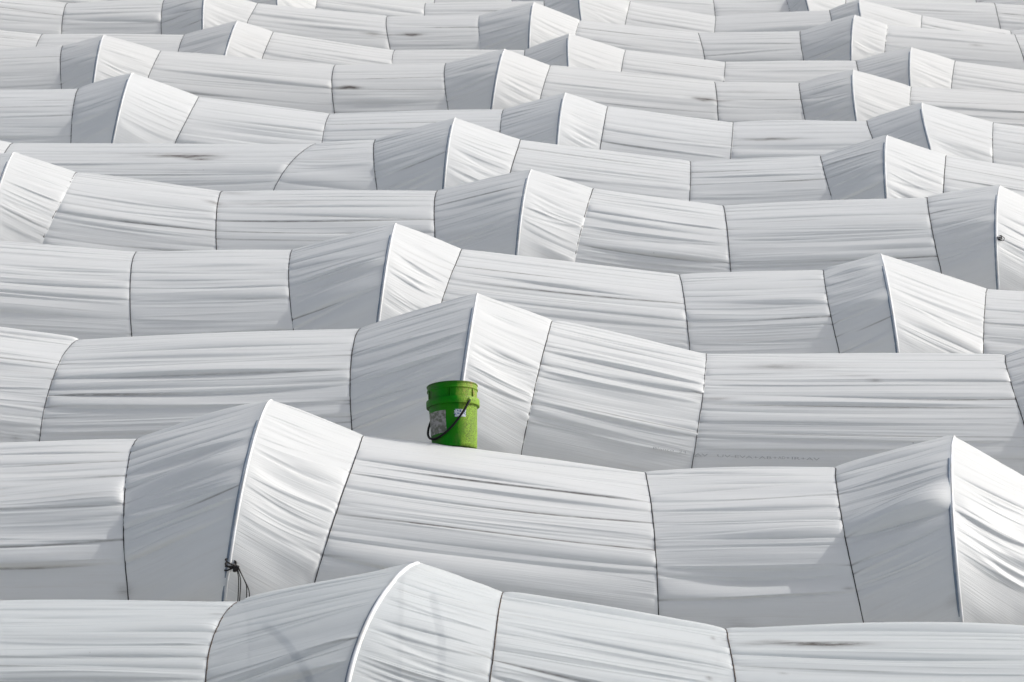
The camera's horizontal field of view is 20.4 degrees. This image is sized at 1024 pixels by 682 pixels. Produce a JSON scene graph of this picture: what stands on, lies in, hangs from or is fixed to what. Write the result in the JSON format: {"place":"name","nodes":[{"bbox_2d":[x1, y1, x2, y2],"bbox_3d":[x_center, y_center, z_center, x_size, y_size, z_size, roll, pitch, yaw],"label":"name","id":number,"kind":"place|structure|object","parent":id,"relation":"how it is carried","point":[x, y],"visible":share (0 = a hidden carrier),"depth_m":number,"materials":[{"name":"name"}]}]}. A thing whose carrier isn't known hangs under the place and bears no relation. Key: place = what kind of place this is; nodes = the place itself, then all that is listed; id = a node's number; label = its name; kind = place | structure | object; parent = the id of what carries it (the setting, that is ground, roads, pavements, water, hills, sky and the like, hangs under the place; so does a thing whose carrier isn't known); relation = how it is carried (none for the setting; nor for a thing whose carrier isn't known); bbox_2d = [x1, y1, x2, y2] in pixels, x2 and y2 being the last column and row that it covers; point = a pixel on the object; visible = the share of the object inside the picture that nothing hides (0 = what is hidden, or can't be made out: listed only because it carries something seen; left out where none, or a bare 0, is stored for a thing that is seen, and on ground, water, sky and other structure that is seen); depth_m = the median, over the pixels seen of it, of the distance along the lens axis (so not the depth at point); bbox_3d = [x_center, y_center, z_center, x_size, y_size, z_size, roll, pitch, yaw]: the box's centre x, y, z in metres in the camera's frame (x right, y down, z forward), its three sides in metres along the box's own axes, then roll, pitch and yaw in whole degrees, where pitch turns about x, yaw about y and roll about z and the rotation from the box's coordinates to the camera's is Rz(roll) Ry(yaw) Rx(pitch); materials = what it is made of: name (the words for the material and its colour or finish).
{"place":"outdoors","nodes":[
{"label":"outdoors","id":0,"kind":"place"},
{"bbox_3d":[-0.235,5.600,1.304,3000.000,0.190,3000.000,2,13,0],"label":"ground","id":1,"kind":"structure","parent":0,"visible":0},
{"bbox_2d":[0,399,1023,628],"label":"polytunnel","id":2,"kind":"structure","parent":1,"relation":"on","point":[269,495],"depth_m":16.02,"materials":[{"name":"white plastic"}]},
{"bbox_2d":[224,558,249,600],"bbox_3d":[-1.520,1.346,15.695,0.162,0.280,0.069,12,16,35],"label":"tie cord","id":3,"kind":"object","parent":2,"relation":"attached to","point":[235,567],"visible":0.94,"depth_m":15.67,"materials":[{"name":"black fabric"}]},
{"bbox_2d":[426,380,479,448],"bbox_3d":[-0.355,0.463,17.157,0.328,0.393,0.331,-3,-14,1],"label":"bucket","id":4,"kind":"object","parent":2,"relation":"on","point":[452,406],"visible":0.91,"depth_m":17.05,"materials":[{"name":"green plastic"}]},
{"bbox_2d":[0,293,1023,475],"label":"polytunnel","id":5,"kind":"structure","parent":1,"relation":"on","point":[563,391],"depth_m":18.83,"materials":[{"name":"white plastic"}]},
{"bbox_2d":[0,561,1023,681],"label":"polytunnel","id":6,"kind":"structure","parent":1,"relation":"on","point":[415,621],"depth_m":13.75,"materials":[{"name":"white plastic"}]},
{"bbox_2d":[0,223,1023,354],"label":"polytunnel","id":7,"kind":"structure","parent":1,"relation":"on","point":[879,303],"depth_m":21.44,"materials":[{"name":"white plastic"}]},
{"bbox_2d":[0,152,1023,290],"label":"polytunnel","id":8,"kind":"structure","parent":1,"relation":"on","point":[538,214],"depth_m":24.24,"materials":[{"name":"white plastic"}]},
{"bbox_2d":[0,118,1023,205],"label":"polytunnel","id":9,"kind":"structure","parent":1,"relation":"on","point":[441,155],"depth_m":26.89,"materials":[{"name":"plastic"}]},
{"bbox_2d":[0,35,1023,126],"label":"polytunnel","id":10,"kind":"structure","parent":1,"relation":"on","point":[502,79],"depth_m":32.15,"materials":[{"name":"plastic"}]},
{"bbox_2d":[0,73,1023,167],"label":"polytunnel","id":11,"kind":"structure","parent":1,"relation":"on","point":[131,108],"depth_m":29.34,"materials":[{"name":"plastic"}]},
{"bbox_2d":[0,0,1023,69],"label":"polytunnel","id":12,"kind":"structure","parent":1,"relation":"on","point":[532,24],"depth_m":37.26,"materials":[{"name":"white plastic"}]},
{"bbox_2d":[0,21,1023,93],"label":"polytunnel","id":13,"kind":"structure","parent":1,"relation":"on","point":[911,67],"depth_m":34.51,"materials":[{"name":"white plastic"}]},
{"bbox_2d":[36,0,1023,34],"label":"polytunnel","id":14,"kind":"structure","parent":1,"relation":"on","point":[623,12],"depth_m":39.56,"materials":[{"name":"plastic"}]},
{"bbox_2d":[405,0,1023,30],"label":"polytunnel","id":15,"kind":"structure","parent":1,"relation":"on","point":[1009,17],"depth_m":41.98,"materials":[{"name":"white plastic"}]},
{"bbox_2d":[932,0,1023,4],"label":"polytunnel","id":16,"kind":"structure","parent":1,"relation":"on","point":[1015,2],"depth_m":44.52,"materials":[{"name":"white plastic"}]}
]}

